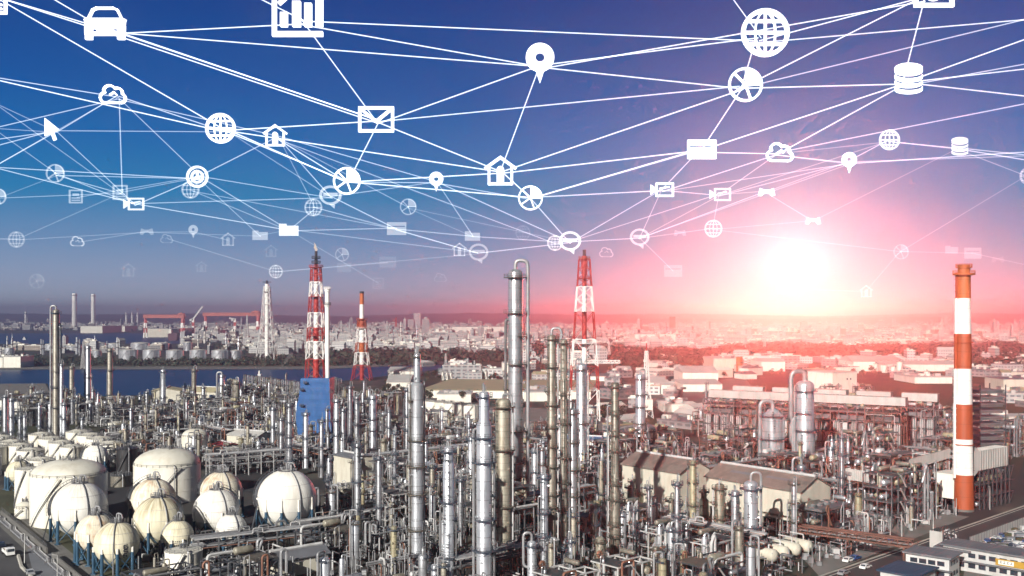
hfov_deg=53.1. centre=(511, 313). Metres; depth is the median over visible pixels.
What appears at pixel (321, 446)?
process column
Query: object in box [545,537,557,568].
process vessel
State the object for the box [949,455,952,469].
process vessel
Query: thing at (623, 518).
process vessel
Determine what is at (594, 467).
process unit
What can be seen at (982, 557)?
window
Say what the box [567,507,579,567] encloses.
process vessel
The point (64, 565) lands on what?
retaining wall
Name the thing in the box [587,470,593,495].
process vessel
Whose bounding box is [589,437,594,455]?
process vessel
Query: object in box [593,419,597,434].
process vessel
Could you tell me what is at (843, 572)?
parked car
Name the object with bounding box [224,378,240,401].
process unit
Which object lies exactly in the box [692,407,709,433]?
process unit
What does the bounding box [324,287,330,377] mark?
white stack
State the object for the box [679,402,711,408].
works shed
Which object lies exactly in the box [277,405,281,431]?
process vessel
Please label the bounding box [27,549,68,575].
forecourt
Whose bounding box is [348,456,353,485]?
process vessel
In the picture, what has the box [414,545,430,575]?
process vessel
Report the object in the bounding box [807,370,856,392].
equipment house
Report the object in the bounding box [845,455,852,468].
process vessel
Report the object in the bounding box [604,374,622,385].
works shed
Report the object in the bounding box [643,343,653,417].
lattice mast
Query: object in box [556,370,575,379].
works shed
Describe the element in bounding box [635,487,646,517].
process vessel
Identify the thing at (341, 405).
process unit
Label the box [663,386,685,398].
works shed
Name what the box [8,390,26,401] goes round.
process unit
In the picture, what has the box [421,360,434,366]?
works shed
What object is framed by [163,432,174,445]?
process vessel
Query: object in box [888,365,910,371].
works shed
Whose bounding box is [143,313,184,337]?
gantry crane
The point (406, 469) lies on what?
process vessel
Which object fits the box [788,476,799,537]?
process vessel
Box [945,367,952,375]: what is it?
works shed
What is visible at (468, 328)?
warehouse
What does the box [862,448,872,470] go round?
process vessel
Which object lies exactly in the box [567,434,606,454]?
gabled hall
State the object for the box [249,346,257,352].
city building
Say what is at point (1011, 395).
works shed
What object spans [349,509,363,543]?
process vessel
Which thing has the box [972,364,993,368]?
works shed
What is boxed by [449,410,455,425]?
process vessel
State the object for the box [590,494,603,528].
process vessel
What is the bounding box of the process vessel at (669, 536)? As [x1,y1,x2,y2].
[663,521,680,566]
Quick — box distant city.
[0,315,1023,350]
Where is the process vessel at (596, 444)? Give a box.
[593,441,598,458]
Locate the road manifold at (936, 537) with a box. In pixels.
[930,525,958,546]
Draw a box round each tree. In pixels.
[427,389,433,398]
[598,405,608,413]
[601,410,606,421]
[619,405,627,413]
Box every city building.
[90,339,98,349]
[118,338,125,346]
[147,344,159,349]
[207,344,213,353]
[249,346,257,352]
[258,339,264,352]
[269,346,273,353]
[276,341,303,352]
[277,346,291,354]
[287,339,295,353]
[332,342,345,350]
[340,340,352,345]
[356,340,372,347]
[373,340,382,347]
[407,341,414,349]
[425,342,432,348]
[429,338,439,345]
[440,341,457,347]
[459,340,466,346]
[480,344,493,349]
[495,338,501,346]
[523,343,531,350]
[523,350,525,361]
[530,355,540,362]
[544,347,559,362]
[567,350,588,358]
[589,345,606,363]
[625,340,635,345]
[635,343,649,348]
[650,339,661,349]
[664,344,677,347]
[733,350,748,358]
[743,353,780,362]
[764,351,781,355]
[774,353,799,363]
[800,355,812,362]
[812,355,825,362]
[830,355,843,358]
[860,349,876,355]
[890,353,901,357]
[901,356,928,360]
[904,348,914,360]
[920,353,932,360]
[933,356,945,360]
[936,347,953,357]
[980,351,989,357]
[988,345,998,357]
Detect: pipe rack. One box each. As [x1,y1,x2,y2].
[94,405,148,415]
[109,427,172,436]
[149,415,181,428]
[180,423,232,432]
[184,406,232,423]
[190,519,316,565]
[195,423,233,441]
[197,401,243,408]
[204,446,284,476]
[206,445,278,471]
[230,420,278,428]
[240,397,279,404]
[247,404,285,420]
[293,440,332,466]
[294,504,394,539]
[334,392,365,398]
[339,420,393,438]
[343,485,384,508]
[361,413,368,426]
[364,447,407,468]
[365,390,401,401]
[374,456,405,476]
[396,429,444,442]
[405,441,466,459]
[426,421,464,432]
[451,425,495,434]
[453,533,559,575]
[523,435,546,447]
[523,463,546,484]
[525,483,596,516]
[544,439,597,458]
[559,458,606,471]
[619,452,632,458]
[660,514,768,555]
[669,443,709,456]
[697,417,705,436]
[699,460,712,464]
[705,456,765,466]
[788,470,856,499]
[815,444,850,459]
[834,438,908,458]
[902,445,974,476]
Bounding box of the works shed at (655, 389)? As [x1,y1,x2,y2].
[645,383,660,394]
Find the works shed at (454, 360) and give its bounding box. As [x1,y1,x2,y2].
[448,358,469,363]
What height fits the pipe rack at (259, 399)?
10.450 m
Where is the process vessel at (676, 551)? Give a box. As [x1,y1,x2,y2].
[674,543,691,575]
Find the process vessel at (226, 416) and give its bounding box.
[223,412,228,432]
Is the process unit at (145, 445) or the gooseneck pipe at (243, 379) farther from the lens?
the gooseneck pipe at (243, 379)
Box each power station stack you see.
[71,293,76,325]
[91,294,94,325]
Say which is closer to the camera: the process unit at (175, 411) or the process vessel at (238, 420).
the process vessel at (238, 420)
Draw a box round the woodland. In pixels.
[1,323,1023,367]
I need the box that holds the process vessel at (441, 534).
[437,512,442,562]
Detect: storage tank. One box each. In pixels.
[0,431,13,440]
[0,436,27,444]
[0,442,8,464]
[0,453,1,475]
[4,346,14,354]
[8,439,33,463]
[13,463,36,507]
[13,497,28,518]
[16,444,44,461]
[26,452,55,465]
[28,429,53,446]
[29,454,107,528]
[37,432,64,455]
[44,344,49,349]
[48,436,74,459]
[59,440,83,458]
[65,426,90,443]
[66,344,81,351]
[77,430,103,447]
[86,432,113,447]
[87,342,105,349]
[93,350,100,357]
[96,436,123,461]
[108,342,115,347]
[108,419,125,427]
[110,470,130,487]
[116,443,137,471]
[118,348,137,359]
[130,342,148,349]
[133,443,200,502]
[142,348,160,359]
[152,342,168,349]
[164,542,202,575]
[166,349,183,359]
[181,425,208,449]
[183,341,191,350]
[189,349,206,359]
[211,349,227,359]
[230,349,240,358]
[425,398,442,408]
[426,411,438,422]
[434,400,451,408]
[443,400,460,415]
[443,414,463,426]
[452,402,468,415]
[461,402,478,418]
[873,362,877,370]
[882,363,887,372]
[891,364,896,370]
[896,360,902,370]
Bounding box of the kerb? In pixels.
[820,505,1023,575]
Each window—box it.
[910,557,916,561]
[919,558,925,563]
[928,560,934,564]
[937,561,944,566]
[937,572,944,575]
[968,553,974,557]
[968,563,974,568]
[978,555,985,559]
[978,565,985,570]
[989,567,995,571]
[999,569,1006,573]
[1010,570,1017,575]
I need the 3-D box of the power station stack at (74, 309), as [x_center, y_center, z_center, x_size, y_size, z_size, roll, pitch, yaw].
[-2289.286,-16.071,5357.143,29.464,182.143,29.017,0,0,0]
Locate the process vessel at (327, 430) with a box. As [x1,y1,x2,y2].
[325,406,330,443]
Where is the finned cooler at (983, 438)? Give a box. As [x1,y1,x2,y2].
[972,383,1005,473]
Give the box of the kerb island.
[17,554,32,575]
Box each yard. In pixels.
[0,489,152,575]
[391,407,608,434]
[498,381,635,401]
[645,378,750,415]
[963,571,991,575]
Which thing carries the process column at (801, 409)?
on the ground at (766, 379)
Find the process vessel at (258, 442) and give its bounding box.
[252,437,262,460]
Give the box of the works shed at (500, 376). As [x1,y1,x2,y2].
[492,371,507,378]
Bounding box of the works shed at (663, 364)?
[658,361,673,367]
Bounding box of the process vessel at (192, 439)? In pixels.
[188,432,193,446]
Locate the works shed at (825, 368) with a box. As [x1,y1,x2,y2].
[806,366,835,375]
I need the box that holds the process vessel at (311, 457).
[308,439,313,460]
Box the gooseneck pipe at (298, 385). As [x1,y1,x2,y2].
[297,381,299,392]
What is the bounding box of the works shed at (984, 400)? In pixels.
[972,393,996,401]
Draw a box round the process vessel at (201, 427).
[198,422,206,430]
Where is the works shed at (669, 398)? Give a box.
[656,396,686,407]
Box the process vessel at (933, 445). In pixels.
[929,442,935,452]
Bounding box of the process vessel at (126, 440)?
[121,424,129,445]
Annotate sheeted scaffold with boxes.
[296,377,334,443]
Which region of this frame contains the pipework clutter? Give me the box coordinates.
[0,406,1023,575]
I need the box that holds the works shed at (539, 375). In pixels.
[531,371,546,379]
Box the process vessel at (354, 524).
[347,514,360,569]
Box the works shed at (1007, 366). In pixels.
[991,362,1022,369]
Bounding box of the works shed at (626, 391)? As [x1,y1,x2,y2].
[600,384,635,399]
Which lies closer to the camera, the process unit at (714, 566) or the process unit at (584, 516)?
the process unit at (714, 566)
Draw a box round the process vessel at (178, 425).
[175,411,181,433]
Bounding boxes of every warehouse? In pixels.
[0,354,11,367]
[3,353,33,367]
[81,325,121,332]
[122,325,137,331]
[145,327,191,336]
[247,326,264,331]
[386,374,413,389]
[388,367,422,376]
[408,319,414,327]
[425,379,595,398]
[425,407,447,417]
[437,389,472,402]
[442,362,481,378]
[452,326,503,331]
[457,347,484,352]
[482,366,501,378]
[502,361,507,372]
[523,385,546,400]
[615,366,631,369]
[629,333,675,339]
[647,379,670,393]
[658,399,694,411]
[663,344,692,348]
[671,379,721,391]
[673,366,718,379]
[690,343,717,348]
[703,354,735,368]
[734,364,758,370]
[750,358,784,370]
[838,355,874,370]
[869,356,903,360]
[875,361,953,370]
[894,373,951,383]
[982,410,1023,424]
[984,374,1023,388]
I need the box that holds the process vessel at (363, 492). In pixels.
[361,469,367,516]
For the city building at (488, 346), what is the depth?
1880.57 m
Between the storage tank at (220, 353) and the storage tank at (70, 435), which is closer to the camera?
the storage tank at (70, 435)
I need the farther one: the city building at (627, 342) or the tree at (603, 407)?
the city building at (627, 342)
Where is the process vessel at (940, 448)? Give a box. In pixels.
[936,442,944,469]
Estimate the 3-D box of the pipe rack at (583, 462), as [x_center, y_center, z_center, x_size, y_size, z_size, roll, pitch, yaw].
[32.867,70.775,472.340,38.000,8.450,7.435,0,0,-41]
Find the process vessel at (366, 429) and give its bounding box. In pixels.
[362,425,369,452]
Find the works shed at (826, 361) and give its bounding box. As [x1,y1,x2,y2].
[821,357,838,365]
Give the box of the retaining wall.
[0,508,81,575]
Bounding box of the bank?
[0,360,448,369]
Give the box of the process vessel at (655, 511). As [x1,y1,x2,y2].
[645,496,658,536]
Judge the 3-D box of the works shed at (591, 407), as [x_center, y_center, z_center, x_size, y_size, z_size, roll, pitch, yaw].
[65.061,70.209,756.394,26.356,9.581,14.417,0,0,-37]
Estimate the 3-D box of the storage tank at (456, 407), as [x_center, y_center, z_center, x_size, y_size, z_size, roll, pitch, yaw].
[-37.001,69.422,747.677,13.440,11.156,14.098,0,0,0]
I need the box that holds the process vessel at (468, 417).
[465,412,471,435]
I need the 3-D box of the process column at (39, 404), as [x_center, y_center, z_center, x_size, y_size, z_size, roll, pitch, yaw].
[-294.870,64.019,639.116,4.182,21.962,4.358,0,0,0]
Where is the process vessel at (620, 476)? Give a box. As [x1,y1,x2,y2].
[619,465,621,488]
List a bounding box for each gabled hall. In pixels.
[151,385,182,403]
[186,386,229,401]
[213,440,237,449]
[226,428,270,443]
[264,542,330,575]
[331,450,372,488]
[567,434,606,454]
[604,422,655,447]
[620,450,710,511]
[703,461,832,531]
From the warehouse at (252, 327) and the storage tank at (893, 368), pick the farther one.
the warehouse at (252, 327)
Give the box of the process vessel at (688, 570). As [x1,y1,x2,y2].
[684,569,692,575]
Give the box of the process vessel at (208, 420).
[205,416,211,428]
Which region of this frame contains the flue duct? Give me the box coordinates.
[973,445,1013,509]
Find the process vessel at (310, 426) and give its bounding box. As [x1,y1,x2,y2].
[308,421,315,441]
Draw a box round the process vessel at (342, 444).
[338,434,345,451]
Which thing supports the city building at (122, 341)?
on the ground at (766, 379)
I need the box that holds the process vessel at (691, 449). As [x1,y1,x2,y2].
[688,444,695,456]
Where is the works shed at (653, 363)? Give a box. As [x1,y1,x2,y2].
[647,360,669,366]
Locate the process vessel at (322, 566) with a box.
[315,550,332,575]
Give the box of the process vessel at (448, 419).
[447,413,451,428]
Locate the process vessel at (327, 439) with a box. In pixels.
[324,434,331,451]
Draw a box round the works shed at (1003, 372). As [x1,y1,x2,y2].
[998,369,1011,375]
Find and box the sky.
[0,0,1023,315]
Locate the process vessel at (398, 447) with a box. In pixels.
[390,443,399,455]
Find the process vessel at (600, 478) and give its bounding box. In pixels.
[596,456,605,499]
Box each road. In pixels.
[0,515,33,575]
[825,507,1023,575]
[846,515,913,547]
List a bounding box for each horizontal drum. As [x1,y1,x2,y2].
[756,543,778,564]
[763,537,788,562]
[772,534,801,559]
[784,531,812,552]
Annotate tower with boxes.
[256,280,277,358]
[305,243,324,377]
[570,250,619,420]
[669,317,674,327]
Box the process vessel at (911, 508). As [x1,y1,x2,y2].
[906,496,914,527]
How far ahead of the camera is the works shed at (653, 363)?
1443.72 m
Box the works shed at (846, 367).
[831,364,858,372]
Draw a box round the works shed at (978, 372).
[972,367,998,376]
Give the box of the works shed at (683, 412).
[674,408,697,416]
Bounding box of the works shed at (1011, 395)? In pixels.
[997,390,1023,402]
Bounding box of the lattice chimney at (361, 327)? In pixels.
[350,291,372,380]
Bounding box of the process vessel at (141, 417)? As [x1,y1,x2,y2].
[137,410,144,433]
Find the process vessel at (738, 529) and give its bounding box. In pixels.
[731,519,745,572]
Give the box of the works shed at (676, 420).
[656,414,697,429]
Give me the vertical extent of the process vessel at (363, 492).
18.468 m
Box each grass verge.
[31,356,402,366]
[536,350,1014,366]
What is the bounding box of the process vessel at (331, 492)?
[325,484,338,529]
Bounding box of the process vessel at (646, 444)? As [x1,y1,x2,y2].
[642,439,649,450]
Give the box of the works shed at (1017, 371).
[1010,368,1023,375]
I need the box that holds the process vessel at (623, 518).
[620,507,627,548]
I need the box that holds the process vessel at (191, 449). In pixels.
[185,443,195,452]
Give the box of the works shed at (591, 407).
[587,402,610,416]
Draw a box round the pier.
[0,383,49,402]
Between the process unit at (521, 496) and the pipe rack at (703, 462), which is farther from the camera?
the pipe rack at (703, 462)
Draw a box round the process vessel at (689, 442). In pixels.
[685,437,692,455]
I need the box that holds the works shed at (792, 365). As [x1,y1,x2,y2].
[785,362,808,369]
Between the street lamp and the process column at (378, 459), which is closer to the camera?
the street lamp
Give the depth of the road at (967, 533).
341.91 m
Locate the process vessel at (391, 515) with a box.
[386,508,396,542]
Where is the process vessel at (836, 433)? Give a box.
[833,428,839,441]
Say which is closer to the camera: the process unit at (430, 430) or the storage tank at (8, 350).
the process unit at (430, 430)
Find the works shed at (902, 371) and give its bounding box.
[889,369,923,377]
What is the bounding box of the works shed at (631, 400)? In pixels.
[628,394,635,407]
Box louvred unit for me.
[933,470,953,508]
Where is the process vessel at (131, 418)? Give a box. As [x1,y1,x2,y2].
[127,405,133,431]
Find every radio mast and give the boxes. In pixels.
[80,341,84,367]
[245,315,248,336]
[385,321,388,340]
[394,317,397,333]
[940,321,943,334]
[996,321,999,334]
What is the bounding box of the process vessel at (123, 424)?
[120,419,127,437]
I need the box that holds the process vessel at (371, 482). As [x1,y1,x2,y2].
[367,476,375,497]
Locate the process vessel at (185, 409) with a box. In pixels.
[183,397,189,431]
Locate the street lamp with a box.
[16,533,24,563]
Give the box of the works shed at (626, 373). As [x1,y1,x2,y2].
[607,368,632,377]
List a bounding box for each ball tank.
[3,455,29,490]
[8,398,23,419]
[42,474,108,545]
[71,506,113,566]
[79,439,110,471]
[90,513,141,575]
[125,471,176,524]
[132,488,184,554]
[159,511,194,560]
[192,481,240,541]
[196,464,244,516]
[214,506,247,551]
[249,462,317,540]
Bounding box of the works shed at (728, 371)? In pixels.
[715,367,732,377]
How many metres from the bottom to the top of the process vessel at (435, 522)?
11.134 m
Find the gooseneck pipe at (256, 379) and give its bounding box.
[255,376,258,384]
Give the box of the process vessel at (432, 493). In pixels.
[426,485,437,530]
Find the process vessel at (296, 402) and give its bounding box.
[293,398,297,420]
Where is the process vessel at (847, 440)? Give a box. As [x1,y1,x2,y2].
[843,434,851,455]
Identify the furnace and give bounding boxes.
[702,389,742,443]
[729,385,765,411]
[733,390,773,445]
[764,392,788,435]
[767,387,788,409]
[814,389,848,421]
[814,393,837,446]
[829,394,871,448]
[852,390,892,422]
[864,396,907,449]
[898,392,938,448]
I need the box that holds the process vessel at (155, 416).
[153,404,158,428]
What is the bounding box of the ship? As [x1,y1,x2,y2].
[168,327,179,340]
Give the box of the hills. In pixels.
[0,313,1023,324]
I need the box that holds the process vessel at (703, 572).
[696,563,711,575]
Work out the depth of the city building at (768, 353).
1573.51 m
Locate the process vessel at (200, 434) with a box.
[194,429,202,453]
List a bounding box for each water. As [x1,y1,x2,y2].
[0,333,180,343]
[0,364,441,395]
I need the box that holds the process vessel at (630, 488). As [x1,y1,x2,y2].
[624,480,636,497]
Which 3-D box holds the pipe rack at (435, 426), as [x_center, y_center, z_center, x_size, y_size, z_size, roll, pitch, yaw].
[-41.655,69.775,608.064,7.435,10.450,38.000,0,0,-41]
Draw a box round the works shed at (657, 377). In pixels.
[647,376,665,378]
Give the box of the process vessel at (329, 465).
[324,453,333,487]
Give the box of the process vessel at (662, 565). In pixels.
[653,551,669,575]
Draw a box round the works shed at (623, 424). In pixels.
[602,420,632,430]
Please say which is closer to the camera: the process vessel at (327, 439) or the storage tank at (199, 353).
the process vessel at (327, 439)
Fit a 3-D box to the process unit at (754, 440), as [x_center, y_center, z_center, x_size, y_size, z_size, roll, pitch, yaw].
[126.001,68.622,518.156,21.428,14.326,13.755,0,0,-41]
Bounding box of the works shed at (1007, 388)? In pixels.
[996,386,1023,390]
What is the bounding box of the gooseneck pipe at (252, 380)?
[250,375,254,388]
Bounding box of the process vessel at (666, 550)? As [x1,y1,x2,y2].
[662,543,673,557]
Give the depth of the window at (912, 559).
292.77 m
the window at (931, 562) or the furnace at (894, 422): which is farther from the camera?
the furnace at (894, 422)
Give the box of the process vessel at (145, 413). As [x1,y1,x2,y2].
[142,409,148,439]
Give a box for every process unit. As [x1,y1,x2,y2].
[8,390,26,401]
[8,406,41,422]
[17,393,44,426]
[32,389,49,413]
[41,404,70,420]
[47,407,70,423]
[63,387,74,400]
[63,393,85,416]
[67,400,92,416]
[93,400,122,426]
[101,441,140,466]
[104,427,145,445]
[106,418,142,440]
[107,395,135,403]
[110,404,138,422]
[121,553,209,575]
[127,434,164,453]
[136,437,166,455]
[138,410,169,436]
[138,426,165,443]
[148,406,169,413]
[153,429,180,447]
[159,399,184,421]
[163,402,193,425]
[176,389,202,411]
[188,413,215,425]
[194,445,221,461]
[199,425,224,441]
[200,538,287,575]
[202,394,226,415]
[202,440,238,465]
[212,396,238,419]
[214,407,247,424]
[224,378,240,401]
[224,398,250,421]
[228,403,259,428]
[233,437,278,461]
[237,419,265,430]
[241,383,256,396]
[250,383,271,399]
[250,403,266,419]
[256,398,282,404]
[258,410,285,427]
[259,375,273,386]
[266,386,290,397]
[271,393,296,416]
[276,391,292,395]
[287,392,298,415]
[294,431,325,451]
[294,513,370,559]
[315,485,375,514]
[334,377,342,394]
[334,396,346,406]
[339,401,364,432]
[339,554,376,575]
[361,433,386,455]
[364,391,392,405]
[364,404,387,417]
[365,454,407,486]
[374,476,407,513]
[376,409,404,445]
[377,393,394,413]
[382,482,428,533]
[401,425,437,449]
[425,430,455,446]
[425,460,462,506]
[429,448,456,473]
[430,419,465,431]
[432,430,464,445]
[440,435,470,461]
[440,444,475,475]
[455,467,495,532]
[463,419,495,435]
[489,410,494,424]
[495,475,537,538]
[523,421,539,435]
[523,438,546,474]
[524,430,546,447]
[532,554,599,575]
[535,417,567,434]
[538,470,588,502]
[567,409,596,433]
[567,416,596,434]
[567,501,609,544]
[585,452,627,481]
[590,544,652,575]
[594,435,634,458]
[609,497,659,535]
[619,425,654,452]
[635,518,695,557]
[647,424,683,454]
[648,423,681,447]
[648,439,687,456]
[667,546,745,575]
[680,527,733,572]
[690,413,705,420]
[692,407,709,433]
[699,430,735,453]
[699,434,737,461]
[699,449,742,464]
[723,421,757,458]
[741,439,757,454]
[753,441,791,469]
[757,448,804,471]
[784,432,790,464]
[795,451,838,493]
[797,499,853,545]
[820,383,841,389]
[830,495,868,519]
[836,429,873,470]
[838,457,883,496]
[852,382,873,392]
[862,425,899,462]
[862,462,911,528]
[870,448,915,473]
[889,461,936,522]
[920,434,950,455]
[930,417,952,447]
[934,404,952,429]
[936,432,973,459]
[939,425,973,443]
[975,427,1011,458]
[990,415,1021,456]
[1004,414,1023,429]
[1008,424,1023,451]
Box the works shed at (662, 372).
[641,368,673,375]
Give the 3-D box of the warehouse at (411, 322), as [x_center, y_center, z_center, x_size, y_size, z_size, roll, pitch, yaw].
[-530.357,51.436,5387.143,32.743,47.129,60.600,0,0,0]
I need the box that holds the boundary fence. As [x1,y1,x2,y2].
[970,518,1023,541]
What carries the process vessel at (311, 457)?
on the ground at (766, 379)
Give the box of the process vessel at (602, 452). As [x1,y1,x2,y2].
[597,444,606,496]
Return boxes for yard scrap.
[982,525,1023,547]
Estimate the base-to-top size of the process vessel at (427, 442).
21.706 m
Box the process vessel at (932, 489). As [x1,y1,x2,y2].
[926,477,941,510]
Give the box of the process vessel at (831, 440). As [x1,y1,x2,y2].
[827,435,835,467]
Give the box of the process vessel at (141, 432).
[138,426,144,438]
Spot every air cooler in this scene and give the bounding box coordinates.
[845,468,912,510]
[890,448,949,488]
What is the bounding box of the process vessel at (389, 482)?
[385,475,399,513]
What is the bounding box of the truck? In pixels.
[2,547,14,556]
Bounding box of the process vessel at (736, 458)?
[730,452,739,460]
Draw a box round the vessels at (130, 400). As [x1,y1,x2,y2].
[10,372,872,430]
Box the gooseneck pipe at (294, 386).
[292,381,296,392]
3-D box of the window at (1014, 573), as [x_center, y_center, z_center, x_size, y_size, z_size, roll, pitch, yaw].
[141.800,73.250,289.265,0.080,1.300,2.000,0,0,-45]
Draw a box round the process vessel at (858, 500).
[852,488,865,521]
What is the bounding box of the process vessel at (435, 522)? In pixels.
[435,511,441,544]
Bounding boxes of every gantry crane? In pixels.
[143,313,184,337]
[203,311,260,329]
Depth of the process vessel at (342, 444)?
455.56 m
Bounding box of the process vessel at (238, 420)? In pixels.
[234,416,240,428]
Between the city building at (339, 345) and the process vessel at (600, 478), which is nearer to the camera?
the process vessel at (600, 478)
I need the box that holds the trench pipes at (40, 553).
[0,516,70,575]
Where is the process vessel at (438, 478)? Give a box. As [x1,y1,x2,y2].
[435,472,442,506]
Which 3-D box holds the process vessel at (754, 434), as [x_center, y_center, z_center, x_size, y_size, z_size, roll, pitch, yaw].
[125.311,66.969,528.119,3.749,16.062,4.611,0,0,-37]
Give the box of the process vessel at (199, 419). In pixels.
[196,415,204,426]
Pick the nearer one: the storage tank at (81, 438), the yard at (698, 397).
the storage tank at (81, 438)
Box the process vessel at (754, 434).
[753,430,757,454]
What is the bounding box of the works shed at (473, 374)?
[465,370,482,378]
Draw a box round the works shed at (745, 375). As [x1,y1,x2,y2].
[734,371,756,378]
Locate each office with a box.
[876,560,938,575]
[902,545,962,575]
[933,540,970,570]
[939,538,1023,575]
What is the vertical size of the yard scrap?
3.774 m
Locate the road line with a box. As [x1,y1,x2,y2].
[830,508,1022,575]
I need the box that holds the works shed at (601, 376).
[590,373,609,380]
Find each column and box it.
[1,390,9,434]
[8,393,15,435]
[16,415,22,438]
[21,413,27,439]
[28,384,34,394]
[36,399,42,429]
[41,409,48,431]
[46,401,51,432]
[50,305,61,435]
[58,360,64,436]
[60,400,67,435]
[66,410,70,430]
[68,361,75,394]
[69,397,75,424]
[73,399,79,424]
[75,337,78,353]
[78,339,81,355]
[79,413,84,428]
[83,344,92,400]
[91,385,95,413]
[105,346,113,401]
[115,337,118,353]
[137,391,142,406]
[140,394,145,404]
[144,388,149,404]
[159,366,167,402]
[190,365,197,397]
[200,383,205,401]
[216,371,225,396]
[230,377,241,400]
[269,403,276,446]
[277,413,284,467]
[284,399,294,468]
[301,410,309,468]
[317,412,325,477]
[323,473,332,513]
[332,393,341,458]
[339,406,347,449]
[346,381,353,450]
[351,437,363,536]
[352,391,361,451]
[367,389,378,455]
[373,449,384,538]
[379,434,388,456]
[385,407,392,450]
[387,514,400,571]
[390,426,398,519]
[403,385,407,468]
[407,346,426,570]
[427,458,437,521]
[427,552,440,575]
[439,438,457,575]
[455,470,465,545]
[466,433,475,513]
[471,382,496,575]
[491,393,514,565]
[504,259,529,522]
[522,531,539,575]
[530,442,539,497]
[537,466,551,575]
[544,327,562,544]
[555,550,560,568]
[557,329,570,546]
[558,541,568,570]
[559,408,559,463]
[565,531,575,569]
[567,401,580,554]
[573,358,590,465]
[589,499,599,546]
[592,527,607,575]
[606,376,623,570]
[629,504,638,542]
[632,368,647,444]
[644,480,652,535]
[649,536,662,575]
[671,473,682,575]
[687,455,698,518]
[692,512,698,544]
[699,485,711,520]
[711,478,727,531]
[728,485,741,525]
[740,471,762,550]
[758,399,787,466]
[789,369,817,467]
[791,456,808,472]
[825,441,835,483]
[836,430,846,495]
[845,466,853,500]
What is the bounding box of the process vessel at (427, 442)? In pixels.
[425,437,429,481]
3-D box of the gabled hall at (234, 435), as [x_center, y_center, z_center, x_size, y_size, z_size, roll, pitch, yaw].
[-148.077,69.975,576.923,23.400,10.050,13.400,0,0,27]
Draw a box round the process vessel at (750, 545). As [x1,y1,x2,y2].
[742,535,759,575]
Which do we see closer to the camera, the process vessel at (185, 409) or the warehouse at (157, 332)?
the process vessel at (185, 409)
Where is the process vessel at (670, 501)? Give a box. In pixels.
[665,492,674,521]
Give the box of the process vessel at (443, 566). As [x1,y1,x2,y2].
[437,556,450,575]
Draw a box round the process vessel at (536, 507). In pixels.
[528,494,539,524]
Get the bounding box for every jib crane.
[189,306,202,335]
[229,317,235,329]
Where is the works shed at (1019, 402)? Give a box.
[1014,396,1023,406]
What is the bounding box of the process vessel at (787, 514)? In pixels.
[787,502,800,532]
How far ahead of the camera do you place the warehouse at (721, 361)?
1406.25 m
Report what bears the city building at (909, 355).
on the ground at (766, 379)
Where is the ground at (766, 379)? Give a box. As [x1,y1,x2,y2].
[0,325,1023,575]
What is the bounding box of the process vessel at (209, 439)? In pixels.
[207,435,212,452]
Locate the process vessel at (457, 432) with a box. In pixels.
[452,428,459,436]
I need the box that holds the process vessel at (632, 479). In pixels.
[627,474,635,486]
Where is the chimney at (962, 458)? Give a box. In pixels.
[952,264,975,511]
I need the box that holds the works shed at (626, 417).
[604,413,635,424]
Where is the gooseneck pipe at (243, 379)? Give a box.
[242,374,246,393]
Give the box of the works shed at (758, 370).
[739,365,762,374]
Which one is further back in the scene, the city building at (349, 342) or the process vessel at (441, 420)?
the city building at (349, 342)
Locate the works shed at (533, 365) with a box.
[523,361,535,369]
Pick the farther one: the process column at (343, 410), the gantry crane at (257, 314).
the gantry crane at (257, 314)
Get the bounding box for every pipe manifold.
[79,411,101,421]
[100,424,120,435]
[210,420,231,427]
[253,437,278,448]
[333,480,366,489]
[361,524,407,550]
[366,548,420,575]
[383,531,435,560]
[403,495,441,514]
[425,517,457,541]
[527,513,559,534]
[577,500,609,526]
[591,468,610,483]
[644,503,680,518]
[841,510,873,531]
[913,445,930,456]
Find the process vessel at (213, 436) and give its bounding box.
[210,432,216,446]
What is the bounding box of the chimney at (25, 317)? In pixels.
[24,312,26,322]
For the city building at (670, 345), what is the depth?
1965.64 m
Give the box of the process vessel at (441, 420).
[439,408,444,430]
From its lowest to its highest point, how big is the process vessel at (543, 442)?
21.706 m
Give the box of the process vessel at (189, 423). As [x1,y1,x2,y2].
[187,419,191,428]
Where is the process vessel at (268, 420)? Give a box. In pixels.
[266,415,270,429]
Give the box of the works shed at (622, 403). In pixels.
[594,401,626,410]
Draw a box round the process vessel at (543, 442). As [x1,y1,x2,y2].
[539,437,546,470]
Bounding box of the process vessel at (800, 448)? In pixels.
[796,438,803,463]
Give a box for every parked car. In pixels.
[0,541,5,546]
[25,568,34,575]
[837,569,850,575]
[842,556,853,562]
[850,554,861,560]
[859,563,871,569]
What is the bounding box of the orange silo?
[736,357,742,371]
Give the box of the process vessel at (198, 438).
[195,433,202,456]
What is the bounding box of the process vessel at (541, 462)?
[537,443,544,489]
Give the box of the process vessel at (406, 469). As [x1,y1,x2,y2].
[404,459,407,479]
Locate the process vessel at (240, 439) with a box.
[236,434,245,448]
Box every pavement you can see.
[0,519,98,575]
[800,511,967,575]
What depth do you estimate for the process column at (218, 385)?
832.36 m
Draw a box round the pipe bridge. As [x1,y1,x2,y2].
[786,523,921,560]
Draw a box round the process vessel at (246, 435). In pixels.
[244,419,251,443]
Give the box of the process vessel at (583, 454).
[580,449,587,472]
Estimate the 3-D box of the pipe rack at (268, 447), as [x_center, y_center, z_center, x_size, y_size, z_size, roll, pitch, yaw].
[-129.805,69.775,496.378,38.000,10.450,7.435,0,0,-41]
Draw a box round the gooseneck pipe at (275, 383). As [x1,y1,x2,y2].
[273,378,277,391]
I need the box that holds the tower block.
[414,313,420,326]
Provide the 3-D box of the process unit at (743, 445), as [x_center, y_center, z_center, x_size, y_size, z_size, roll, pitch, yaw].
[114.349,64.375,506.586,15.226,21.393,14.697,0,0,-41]

